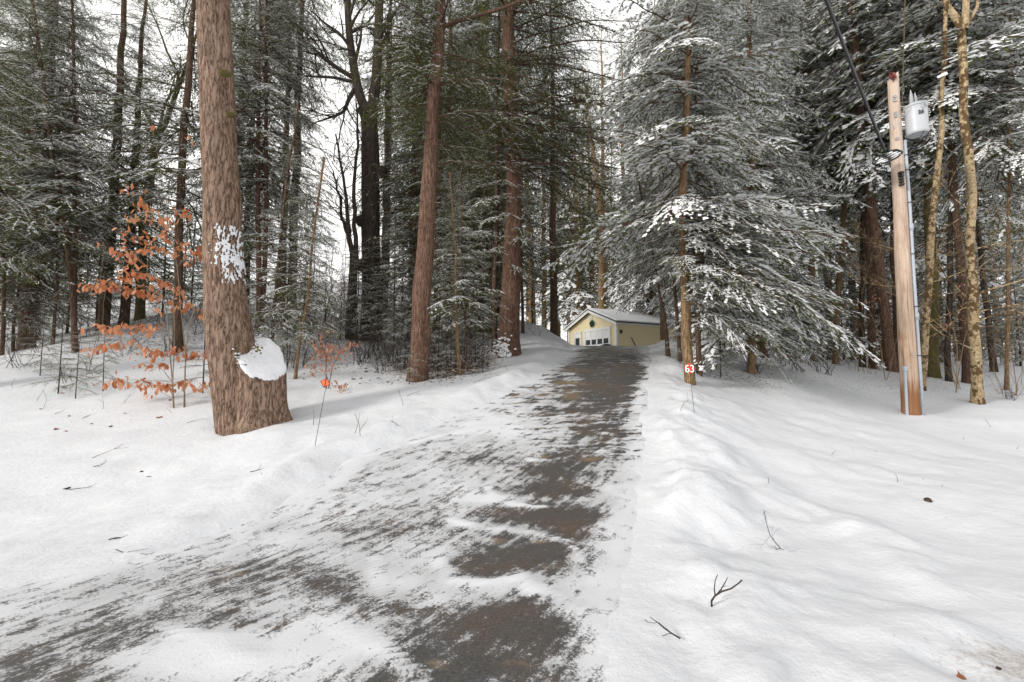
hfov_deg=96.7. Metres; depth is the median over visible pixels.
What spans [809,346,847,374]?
bare shrub
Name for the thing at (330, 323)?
bare shrub
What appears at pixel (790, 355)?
young hemlock
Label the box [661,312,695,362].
hemlock seedling
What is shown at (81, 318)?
bare shrub
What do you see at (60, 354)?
hemlock seedling
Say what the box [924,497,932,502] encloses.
stone
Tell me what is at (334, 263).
bare shrub
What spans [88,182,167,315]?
young hemlock
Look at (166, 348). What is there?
bare shrub
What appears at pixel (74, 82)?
hemlock tree
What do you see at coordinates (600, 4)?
sky
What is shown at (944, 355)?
bare shrub
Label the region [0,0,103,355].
hemlock tree
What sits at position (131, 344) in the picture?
bare shrub
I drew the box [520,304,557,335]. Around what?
bare shrub
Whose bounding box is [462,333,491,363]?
bare shrub
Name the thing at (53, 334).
hemlock tree
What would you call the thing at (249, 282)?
young hemlock
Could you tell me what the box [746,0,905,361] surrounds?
hemlock tree
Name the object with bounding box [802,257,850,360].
young hemlock
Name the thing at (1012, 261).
hemlock tree
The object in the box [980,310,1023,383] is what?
bare shrub
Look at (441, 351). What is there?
bare shrub
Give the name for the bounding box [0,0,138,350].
hemlock tree
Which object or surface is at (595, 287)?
hemlock tree
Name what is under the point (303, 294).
young hemlock
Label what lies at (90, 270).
young hemlock
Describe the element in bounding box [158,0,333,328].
hemlock tree
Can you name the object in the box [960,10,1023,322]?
hemlock tree
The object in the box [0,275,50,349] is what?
hemlock seedling
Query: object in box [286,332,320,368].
bare shrub
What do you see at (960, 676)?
dead leaf
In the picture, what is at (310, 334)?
bare shrub
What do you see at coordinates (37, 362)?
hemlock seedling
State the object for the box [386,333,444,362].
bare shrub
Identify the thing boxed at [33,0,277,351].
hemlock tree
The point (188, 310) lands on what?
bare shrub
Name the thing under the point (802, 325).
hemlock tree
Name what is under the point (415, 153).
hemlock tree
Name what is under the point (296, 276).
bare shrub
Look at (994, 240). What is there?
hemlock tree
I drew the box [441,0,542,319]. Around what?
hemlock tree
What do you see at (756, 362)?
bare shrub
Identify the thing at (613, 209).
hemlock tree
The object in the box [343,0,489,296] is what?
hemlock tree
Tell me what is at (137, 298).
maple tree
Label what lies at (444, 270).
young hemlock
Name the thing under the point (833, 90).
hemlock tree
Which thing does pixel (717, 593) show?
forked twig
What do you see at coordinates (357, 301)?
young hemlock
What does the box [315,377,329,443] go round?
driveway marker
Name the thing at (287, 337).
hemlock seedling
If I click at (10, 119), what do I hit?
hemlock tree
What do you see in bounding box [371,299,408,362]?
hemlock seedling
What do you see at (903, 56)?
service wire
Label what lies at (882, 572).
ground
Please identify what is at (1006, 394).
bare shrub
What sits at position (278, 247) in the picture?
young hemlock
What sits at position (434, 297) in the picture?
young hemlock
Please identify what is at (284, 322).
bare shrub
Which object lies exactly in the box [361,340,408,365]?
bare shrub
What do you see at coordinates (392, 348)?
bare shrub
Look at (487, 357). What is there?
bare shrub
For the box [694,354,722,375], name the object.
bare shrub
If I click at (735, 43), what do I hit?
hemlock tree
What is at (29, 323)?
bare shrub
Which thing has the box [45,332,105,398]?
hemlock seedling
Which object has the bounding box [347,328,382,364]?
bare shrub
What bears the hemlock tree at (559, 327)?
on the ground
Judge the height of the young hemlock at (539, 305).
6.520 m
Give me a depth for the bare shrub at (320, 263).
21.35 m
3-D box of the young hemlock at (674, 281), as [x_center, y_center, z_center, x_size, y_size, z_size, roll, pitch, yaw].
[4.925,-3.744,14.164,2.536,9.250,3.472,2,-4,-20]
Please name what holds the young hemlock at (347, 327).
on the ground
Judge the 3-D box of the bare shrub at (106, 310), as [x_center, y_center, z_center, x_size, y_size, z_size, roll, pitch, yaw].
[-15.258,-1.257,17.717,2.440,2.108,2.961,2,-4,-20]
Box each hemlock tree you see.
[0,0,65,301]
[0,0,99,304]
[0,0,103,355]
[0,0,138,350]
[0,0,144,350]
[0,0,154,352]
[0,0,162,341]
[0,1,71,302]
[0,84,123,344]
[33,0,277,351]
[50,0,200,330]
[65,0,200,325]
[142,0,314,281]
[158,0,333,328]
[158,0,352,331]
[186,31,301,296]
[230,0,371,314]
[242,0,343,318]
[328,0,447,321]
[330,0,564,382]
[336,0,464,338]
[339,19,411,267]
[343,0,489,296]
[364,0,522,337]
[365,2,502,341]
[379,52,422,237]
[397,0,553,331]
[400,0,539,327]
[413,0,660,357]
[435,0,558,351]
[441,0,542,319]
[453,51,557,323]
[504,72,558,323]
[519,0,610,336]
[520,73,578,321]
[520,87,587,338]
[529,54,631,338]
[538,69,615,332]
[541,0,858,385]
[556,60,632,312]
[567,30,639,298]
[592,67,674,318]
[595,102,670,311]
[596,70,678,322]
[606,0,680,340]
[611,4,731,341]
[619,0,781,347]
[640,5,757,264]
[663,0,886,374]
[666,1,808,348]
[711,0,838,355]
[717,1,848,357]
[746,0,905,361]
[753,0,871,357]
[766,0,933,364]
[768,0,946,368]
[775,0,995,371]
[779,50,923,359]
[784,119,860,349]
[794,0,1014,363]
[795,0,958,367]
[802,195,924,359]
[803,184,965,361]
[804,0,1023,378]
[826,0,1023,383]
[832,0,1023,381]
[865,155,1023,361]
[875,1,1023,371]
[884,217,963,315]
[886,135,1019,360]
[915,0,1023,389]
[943,176,1022,356]
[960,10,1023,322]
[975,42,1023,330]
[995,127,1023,304]
[999,239,1023,319]
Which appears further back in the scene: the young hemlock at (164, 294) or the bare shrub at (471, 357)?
the young hemlock at (164, 294)
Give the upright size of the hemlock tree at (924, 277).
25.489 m
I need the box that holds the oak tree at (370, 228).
[235,0,410,340]
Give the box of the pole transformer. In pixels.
[901,90,929,138]
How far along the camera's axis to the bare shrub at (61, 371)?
12.08 m
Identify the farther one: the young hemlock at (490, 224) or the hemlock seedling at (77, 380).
the young hemlock at (490, 224)
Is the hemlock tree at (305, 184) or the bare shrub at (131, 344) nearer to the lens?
the bare shrub at (131, 344)
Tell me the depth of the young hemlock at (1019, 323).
19.62 m
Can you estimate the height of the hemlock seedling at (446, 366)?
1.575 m
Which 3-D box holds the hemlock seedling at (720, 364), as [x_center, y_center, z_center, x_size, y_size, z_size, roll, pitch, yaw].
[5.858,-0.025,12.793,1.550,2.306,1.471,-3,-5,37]
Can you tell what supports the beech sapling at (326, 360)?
on the ground
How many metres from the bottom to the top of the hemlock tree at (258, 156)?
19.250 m
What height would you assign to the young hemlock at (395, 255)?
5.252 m
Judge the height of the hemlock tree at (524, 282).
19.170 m
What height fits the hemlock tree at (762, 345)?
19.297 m
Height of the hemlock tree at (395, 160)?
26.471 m
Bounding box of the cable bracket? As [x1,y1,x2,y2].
[872,149,902,164]
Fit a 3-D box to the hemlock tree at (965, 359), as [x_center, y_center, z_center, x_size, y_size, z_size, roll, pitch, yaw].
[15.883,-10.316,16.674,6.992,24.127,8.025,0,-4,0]
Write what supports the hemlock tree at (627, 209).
on the ground
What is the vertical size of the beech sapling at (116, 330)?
6.786 m
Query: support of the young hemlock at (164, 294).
on the ground
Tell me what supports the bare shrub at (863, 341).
on the ground
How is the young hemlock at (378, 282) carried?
on the ground
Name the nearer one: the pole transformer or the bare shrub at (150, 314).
the pole transformer
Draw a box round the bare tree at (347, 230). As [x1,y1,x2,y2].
[298,65,397,339]
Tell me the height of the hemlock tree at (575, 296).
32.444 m
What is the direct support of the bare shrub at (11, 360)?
on the ground
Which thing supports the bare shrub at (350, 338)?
on the ground
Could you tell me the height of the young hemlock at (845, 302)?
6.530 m
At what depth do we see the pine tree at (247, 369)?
8.90 m
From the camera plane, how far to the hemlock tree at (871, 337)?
18.73 m
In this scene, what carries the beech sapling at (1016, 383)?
on the ground
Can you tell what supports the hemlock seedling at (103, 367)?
on the ground
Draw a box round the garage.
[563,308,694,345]
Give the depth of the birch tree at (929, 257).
14.65 m
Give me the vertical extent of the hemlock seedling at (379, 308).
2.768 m
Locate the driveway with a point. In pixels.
(491, 540)
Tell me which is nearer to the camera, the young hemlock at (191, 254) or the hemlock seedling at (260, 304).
the hemlock seedling at (260, 304)
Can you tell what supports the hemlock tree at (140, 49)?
on the ground
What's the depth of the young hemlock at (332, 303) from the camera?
19.24 m
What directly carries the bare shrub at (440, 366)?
on the ground
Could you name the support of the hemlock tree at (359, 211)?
on the ground
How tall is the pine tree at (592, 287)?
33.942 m
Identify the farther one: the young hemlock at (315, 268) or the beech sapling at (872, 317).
the young hemlock at (315, 268)
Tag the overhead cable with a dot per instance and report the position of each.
(838, 31)
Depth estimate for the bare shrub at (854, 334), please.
16.82 m
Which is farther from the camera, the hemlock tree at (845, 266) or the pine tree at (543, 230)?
the pine tree at (543, 230)
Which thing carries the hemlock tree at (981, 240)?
on the ground
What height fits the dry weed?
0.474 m
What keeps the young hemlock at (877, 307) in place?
on the ground
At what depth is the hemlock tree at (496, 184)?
15.80 m
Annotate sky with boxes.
[0,0,1023,347]
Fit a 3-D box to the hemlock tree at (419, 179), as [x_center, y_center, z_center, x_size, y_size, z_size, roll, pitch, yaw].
[-2.897,-8.171,18.005,5.532,17.040,5.016,2,-5,-24]
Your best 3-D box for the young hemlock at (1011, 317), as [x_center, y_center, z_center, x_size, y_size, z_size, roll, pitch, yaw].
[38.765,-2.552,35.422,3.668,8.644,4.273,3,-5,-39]
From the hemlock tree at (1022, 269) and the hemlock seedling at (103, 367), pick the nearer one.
the hemlock seedling at (103, 367)
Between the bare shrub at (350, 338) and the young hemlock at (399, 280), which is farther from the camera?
the young hemlock at (399, 280)
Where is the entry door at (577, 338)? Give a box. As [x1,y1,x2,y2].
[573,332,581,345]
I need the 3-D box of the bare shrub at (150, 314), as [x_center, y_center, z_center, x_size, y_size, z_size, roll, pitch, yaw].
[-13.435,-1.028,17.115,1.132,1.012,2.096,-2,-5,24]
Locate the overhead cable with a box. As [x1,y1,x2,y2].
[824,0,885,152]
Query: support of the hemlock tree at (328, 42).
on the ground
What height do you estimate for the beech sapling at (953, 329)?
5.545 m
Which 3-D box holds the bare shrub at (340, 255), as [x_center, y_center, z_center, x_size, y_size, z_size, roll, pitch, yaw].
[-7.336,-4.109,21.698,7.797,6.453,3.234,0,-4,3]
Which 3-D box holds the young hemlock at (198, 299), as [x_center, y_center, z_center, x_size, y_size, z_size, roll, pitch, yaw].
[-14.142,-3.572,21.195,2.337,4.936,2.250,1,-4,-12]
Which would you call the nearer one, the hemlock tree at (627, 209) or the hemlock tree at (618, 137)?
the hemlock tree at (627, 209)
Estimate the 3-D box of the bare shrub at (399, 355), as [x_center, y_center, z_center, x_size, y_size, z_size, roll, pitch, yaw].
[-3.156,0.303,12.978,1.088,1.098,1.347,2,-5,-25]
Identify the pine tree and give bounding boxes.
[196,0,292,435]
[520,161,573,326]
[522,102,584,327]
[535,109,609,341]
[546,69,630,310]
[548,25,634,309]
[596,152,634,309]
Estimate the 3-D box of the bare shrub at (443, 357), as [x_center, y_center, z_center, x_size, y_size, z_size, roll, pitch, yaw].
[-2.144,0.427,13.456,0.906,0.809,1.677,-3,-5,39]
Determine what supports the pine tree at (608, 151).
on the ground
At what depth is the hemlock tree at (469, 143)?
21.46 m
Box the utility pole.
[887,72,924,415]
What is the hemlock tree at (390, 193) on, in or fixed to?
on the ground
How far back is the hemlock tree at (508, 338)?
15.31 m
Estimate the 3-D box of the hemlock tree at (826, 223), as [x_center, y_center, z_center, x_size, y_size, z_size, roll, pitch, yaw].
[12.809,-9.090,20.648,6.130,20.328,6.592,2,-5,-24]
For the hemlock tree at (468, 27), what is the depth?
20.74 m
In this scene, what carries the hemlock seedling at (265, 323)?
on the ground
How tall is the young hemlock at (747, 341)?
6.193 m
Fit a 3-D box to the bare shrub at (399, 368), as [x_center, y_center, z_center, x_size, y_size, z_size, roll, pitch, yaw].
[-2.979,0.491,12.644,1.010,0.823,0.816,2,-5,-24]
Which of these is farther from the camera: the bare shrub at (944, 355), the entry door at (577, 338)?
the entry door at (577, 338)
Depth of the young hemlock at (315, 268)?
26.45 m
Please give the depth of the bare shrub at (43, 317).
15.81 m
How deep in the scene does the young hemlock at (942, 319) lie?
23.04 m
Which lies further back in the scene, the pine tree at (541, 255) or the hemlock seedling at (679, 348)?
the pine tree at (541, 255)
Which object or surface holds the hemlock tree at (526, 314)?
on the ground
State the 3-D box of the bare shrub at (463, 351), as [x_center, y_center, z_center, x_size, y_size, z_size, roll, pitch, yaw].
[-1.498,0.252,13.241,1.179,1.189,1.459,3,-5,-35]
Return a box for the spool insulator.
[888,72,896,79]
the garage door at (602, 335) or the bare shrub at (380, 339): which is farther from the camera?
the garage door at (602, 335)
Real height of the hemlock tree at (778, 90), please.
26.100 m
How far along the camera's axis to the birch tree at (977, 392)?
13.20 m
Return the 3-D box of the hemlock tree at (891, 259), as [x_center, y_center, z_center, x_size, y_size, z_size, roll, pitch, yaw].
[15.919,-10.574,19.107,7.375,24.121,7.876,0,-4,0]
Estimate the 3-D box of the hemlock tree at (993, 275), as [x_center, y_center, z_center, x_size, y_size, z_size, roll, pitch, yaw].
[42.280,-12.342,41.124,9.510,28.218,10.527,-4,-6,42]
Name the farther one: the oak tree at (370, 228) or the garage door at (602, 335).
the garage door at (602, 335)
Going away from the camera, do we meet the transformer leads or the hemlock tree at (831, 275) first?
the transformer leads
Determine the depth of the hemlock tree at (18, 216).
12.68 m
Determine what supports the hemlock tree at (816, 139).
on the ground
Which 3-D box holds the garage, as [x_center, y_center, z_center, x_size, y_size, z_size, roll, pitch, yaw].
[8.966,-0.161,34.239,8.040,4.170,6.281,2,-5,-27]
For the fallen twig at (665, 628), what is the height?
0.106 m
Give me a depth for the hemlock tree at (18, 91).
31.03 m
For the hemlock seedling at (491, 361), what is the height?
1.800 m
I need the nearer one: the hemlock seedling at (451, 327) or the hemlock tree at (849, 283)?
the hemlock seedling at (451, 327)
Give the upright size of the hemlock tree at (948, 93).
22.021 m
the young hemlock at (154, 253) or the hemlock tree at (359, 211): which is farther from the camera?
the hemlock tree at (359, 211)
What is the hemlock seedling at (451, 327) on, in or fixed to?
on the ground
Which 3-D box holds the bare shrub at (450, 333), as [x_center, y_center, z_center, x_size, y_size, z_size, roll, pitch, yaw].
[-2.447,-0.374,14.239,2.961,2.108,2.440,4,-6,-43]
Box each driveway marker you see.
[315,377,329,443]
[684,363,694,412]
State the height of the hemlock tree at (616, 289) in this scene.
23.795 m
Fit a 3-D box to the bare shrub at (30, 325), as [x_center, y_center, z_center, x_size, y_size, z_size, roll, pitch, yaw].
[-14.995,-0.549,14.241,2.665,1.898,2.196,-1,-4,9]
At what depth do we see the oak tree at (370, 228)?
19.91 m
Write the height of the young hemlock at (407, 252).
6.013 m
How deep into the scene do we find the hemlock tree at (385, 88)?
23.26 m
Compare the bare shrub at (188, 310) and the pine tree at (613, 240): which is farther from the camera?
the pine tree at (613, 240)
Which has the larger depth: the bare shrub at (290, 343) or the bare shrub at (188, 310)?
the bare shrub at (188, 310)
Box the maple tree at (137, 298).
[83,0,201,320]
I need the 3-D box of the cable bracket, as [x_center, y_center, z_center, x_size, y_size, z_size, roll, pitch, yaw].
[9.754,-4.765,11.831,0.430,0.421,0.638,4,-6,-44]
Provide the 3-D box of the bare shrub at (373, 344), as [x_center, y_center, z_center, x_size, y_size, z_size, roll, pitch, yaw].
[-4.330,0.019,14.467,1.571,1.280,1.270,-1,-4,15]
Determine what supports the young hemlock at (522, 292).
on the ground
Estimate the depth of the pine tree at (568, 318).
50.40 m
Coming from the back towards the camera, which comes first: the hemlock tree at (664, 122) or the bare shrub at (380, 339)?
the hemlock tree at (664, 122)
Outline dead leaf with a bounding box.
[956,670,966,679]
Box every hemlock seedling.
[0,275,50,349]
[9,312,70,375]
[21,309,94,393]
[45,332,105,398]
[79,334,129,390]
[175,337,208,392]
[247,273,285,335]
[252,303,293,362]
[266,298,318,368]
[350,278,400,349]
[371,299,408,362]
[387,315,425,383]
[424,315,452,376]
[430,293,476,368]
[435,345,464,379]
[449,278,508,362]
[464,335,500,372]
[472,295,502,355]
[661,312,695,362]
[701,312,750,377]
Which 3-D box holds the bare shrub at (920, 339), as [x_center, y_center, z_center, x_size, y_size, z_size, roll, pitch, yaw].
[13.767,0.232,15.058,1.213,2.420,2.924,4,-5,-40]
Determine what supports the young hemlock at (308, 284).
on the ground
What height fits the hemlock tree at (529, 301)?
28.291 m
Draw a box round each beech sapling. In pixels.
[76,119,210,407]
[246,261,343,329]
[304,328,360,392]
[841,234,896,380]
[915,223,980,392]
[998,277,1023,395]
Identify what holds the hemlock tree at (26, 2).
on the ground
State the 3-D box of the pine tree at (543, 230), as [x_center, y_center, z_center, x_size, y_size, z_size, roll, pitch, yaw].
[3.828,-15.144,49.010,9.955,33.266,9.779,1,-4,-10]
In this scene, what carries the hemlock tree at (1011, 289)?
on the ground
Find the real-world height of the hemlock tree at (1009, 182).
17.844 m
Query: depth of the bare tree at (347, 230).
18.86 m
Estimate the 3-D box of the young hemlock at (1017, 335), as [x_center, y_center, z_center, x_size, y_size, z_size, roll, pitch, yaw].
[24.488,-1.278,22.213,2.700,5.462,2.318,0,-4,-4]
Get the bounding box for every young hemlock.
[0,180,50,343]
[0,188,80,351]
[0,260,94,339]
[12,194,112,333]
[49,202,134,326]
[77,193,119,293]
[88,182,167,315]
[122,179,187,293]
[132,196,193,313]
[152,190,202,288]
[157,182,202,309]
[183,243,202,307]
[199,104,334,341]
[243,216,272,311]
[251,153,349,378]
[265,236,308,320]
[292,253,321,316]
[296,231,330,300]
[309,246,342,327]
[327,240,361,306]
[327,268,360,339]
[328,241,382,342]
[355,225,405,337]
[361,209,414,350]
[376,209,416,339]
[383,200,439,339]
[394,196,468,353]
[401,198,467,323]
[404,159,498,343]
[411,151,507,373]
[430,165,512,368]
[431,175,501,342]
[464,166,532,332]
[484,117,559,332]
[520,209,562,322]
[619,0,770,376]
[619,87,679,356]
[624,112,682,361]
[659,255,695,342]
[691,288,760,356]
[772,260,818,360]
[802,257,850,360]
[818,249,867,359]
[840,270,867,357]
[844,229,921,361]
[915,273,960,361]
[916,270,958,345]
[939,253,986,364]
[951,276,1005,354]
[957,242,1023,365]
[983,259,1023,365]
[990,260,1023,359]
[1010,278,1023,361]
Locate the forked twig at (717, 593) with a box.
[711,574,742,606]
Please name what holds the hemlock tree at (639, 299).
on the ground
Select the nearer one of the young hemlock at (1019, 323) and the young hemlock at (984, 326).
the young hemlock at (1019, 323)
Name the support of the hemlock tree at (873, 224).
on the ground
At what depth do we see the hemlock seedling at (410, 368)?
11.18 m
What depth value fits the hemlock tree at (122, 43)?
19.74 m
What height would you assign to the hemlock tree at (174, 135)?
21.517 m
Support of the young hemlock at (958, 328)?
on the ground
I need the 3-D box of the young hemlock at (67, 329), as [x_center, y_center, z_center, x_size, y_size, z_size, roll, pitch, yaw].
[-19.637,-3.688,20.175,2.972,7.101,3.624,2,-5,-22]
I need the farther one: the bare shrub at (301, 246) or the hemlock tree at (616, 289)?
the hemlock tree at (616, 289)
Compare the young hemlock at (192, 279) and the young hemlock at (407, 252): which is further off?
the young hemlock at (192, 279)
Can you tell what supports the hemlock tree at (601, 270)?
on the ground
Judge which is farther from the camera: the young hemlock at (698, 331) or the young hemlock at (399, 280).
the young hemlock at (399, 280)
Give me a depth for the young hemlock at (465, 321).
13.21 m
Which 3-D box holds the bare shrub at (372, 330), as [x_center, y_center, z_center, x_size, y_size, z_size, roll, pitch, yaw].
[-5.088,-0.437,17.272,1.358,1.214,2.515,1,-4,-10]
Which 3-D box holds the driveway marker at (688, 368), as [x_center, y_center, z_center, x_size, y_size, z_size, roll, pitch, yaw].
[3.346,0.924,8.545,0.200,1.009,0.028,0,-4,0]
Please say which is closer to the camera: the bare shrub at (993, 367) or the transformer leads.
the transformer leads
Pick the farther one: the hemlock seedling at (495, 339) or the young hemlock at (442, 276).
the young hemlock at (442, 276)
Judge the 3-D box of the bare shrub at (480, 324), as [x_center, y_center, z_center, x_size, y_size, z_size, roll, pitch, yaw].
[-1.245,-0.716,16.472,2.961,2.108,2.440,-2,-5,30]
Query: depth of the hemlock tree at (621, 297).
36.33 m
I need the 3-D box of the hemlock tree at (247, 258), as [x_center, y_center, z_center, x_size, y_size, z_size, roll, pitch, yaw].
[-15.013,-11.252,26.277,6.141,19.170,6.153,0,-4,2]
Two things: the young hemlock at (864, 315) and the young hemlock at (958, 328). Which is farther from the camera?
the young hemlock at (864, 315)
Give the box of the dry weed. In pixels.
[761,510,797,550]
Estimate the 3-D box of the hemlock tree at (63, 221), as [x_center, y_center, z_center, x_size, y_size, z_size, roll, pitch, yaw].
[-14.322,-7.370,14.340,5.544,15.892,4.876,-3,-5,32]
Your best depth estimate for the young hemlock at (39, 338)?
19.21 m
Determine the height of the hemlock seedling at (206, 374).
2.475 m
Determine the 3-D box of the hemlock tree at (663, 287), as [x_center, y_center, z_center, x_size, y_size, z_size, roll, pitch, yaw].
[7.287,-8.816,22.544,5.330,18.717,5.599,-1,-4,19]
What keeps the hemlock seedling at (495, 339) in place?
on the ground
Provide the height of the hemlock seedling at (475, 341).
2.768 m
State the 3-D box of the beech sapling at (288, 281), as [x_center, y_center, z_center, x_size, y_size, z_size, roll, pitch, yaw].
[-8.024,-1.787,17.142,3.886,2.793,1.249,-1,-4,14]
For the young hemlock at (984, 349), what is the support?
on the ground
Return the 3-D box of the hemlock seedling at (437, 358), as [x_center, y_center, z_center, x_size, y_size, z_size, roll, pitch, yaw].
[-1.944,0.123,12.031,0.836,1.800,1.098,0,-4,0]
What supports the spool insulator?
attached to the utility pole
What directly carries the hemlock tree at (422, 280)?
on the ground
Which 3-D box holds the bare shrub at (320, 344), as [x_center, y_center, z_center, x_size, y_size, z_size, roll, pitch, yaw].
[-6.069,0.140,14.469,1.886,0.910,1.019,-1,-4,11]
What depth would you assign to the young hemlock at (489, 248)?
17.36 m
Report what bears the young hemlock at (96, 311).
on the ground
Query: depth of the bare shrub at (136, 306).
16.30 m
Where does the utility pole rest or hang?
on the ground
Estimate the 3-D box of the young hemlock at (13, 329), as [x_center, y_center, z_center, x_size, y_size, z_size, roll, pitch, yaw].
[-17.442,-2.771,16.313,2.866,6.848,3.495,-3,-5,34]
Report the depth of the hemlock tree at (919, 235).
21.90 m
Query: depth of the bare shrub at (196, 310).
18.30 m
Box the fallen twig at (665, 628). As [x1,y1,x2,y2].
[644,617,680,638]
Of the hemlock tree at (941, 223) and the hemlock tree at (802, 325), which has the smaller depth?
the hemlock tree at (802, 325)
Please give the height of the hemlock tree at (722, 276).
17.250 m
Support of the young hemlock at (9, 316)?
on the ground
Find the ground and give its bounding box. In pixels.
[0,282,1023,681]
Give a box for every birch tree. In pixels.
[813,7,1023,390]
[862,0,1023,404]
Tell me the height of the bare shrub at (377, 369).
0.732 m
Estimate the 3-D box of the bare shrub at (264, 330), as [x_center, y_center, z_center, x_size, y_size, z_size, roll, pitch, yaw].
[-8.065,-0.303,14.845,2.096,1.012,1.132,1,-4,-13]
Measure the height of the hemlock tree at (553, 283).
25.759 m
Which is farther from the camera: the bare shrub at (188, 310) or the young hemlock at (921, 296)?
the young hemlock at (921, 296)
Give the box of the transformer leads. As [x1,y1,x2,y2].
[901,94,929,148]
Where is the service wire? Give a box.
[901,0,904,113]
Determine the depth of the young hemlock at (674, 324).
20.05 m
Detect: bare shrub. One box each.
[0,282,93,346]
[0,288,64,352]
[0,336,54,367]
[6,298,67,351]
[28,315,135,370]
[37,359,94,383]
[48,309,126,337]
[68,280,159,331]
[85,268,191,331]
[108,330,160,356]
[125,304,172,325]
[142,276,203,334]
[147,326,193,355]
[156,296,202,321]
[253,290,332,349]
[254,321,285,338]
[261,224,360,316]
[261,258,325,316]
[262,213,347,308]
[270,313,310,367]
[278,185,418,317]
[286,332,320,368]
[288,314,352,343]
[294,331,340,357]
[296,287,362,353]
[302,263,334,318]
[307,214,360,320]
[314,325,369,353]
[344,323,401,359]
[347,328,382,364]
[352,319,409,356]
[356,314,389,343]
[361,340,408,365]
[363,348,395,372]
[369,334,409,358]
[379,336,409,368]
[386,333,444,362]
[387,346,409,372]
[406,338,470,367]
[430,294,484,361]
[430,336,454,372]
[430,345,455,365]
[436,294,492,345]
[442,331,483,367]
[462,326,488,359]
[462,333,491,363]
[469,339,499,368]
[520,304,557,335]
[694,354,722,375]
[730,347,777,373]
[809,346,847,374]
[824,298,895,370]
[824,310,894,373]
[873,311,981,362]
[931,318,965,389]
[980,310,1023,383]
[982,335,1009,393]
[995,384,1023,400]
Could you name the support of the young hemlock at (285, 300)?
on the ground
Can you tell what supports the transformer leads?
attached to the pole transformer
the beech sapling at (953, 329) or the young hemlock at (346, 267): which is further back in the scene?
the young hemlock at (346, 267)
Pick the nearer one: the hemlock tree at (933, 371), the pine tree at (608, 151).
the hemlock tree at (933, 371)
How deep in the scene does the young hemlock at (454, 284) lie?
12.45 m
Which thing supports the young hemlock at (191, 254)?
on the ground
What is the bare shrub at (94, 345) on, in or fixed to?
on the ground
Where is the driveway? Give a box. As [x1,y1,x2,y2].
[0,346,651,681]
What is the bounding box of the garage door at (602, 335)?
[584,326,610,345]
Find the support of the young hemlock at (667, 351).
on the ground
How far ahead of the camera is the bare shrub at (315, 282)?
20.59 m

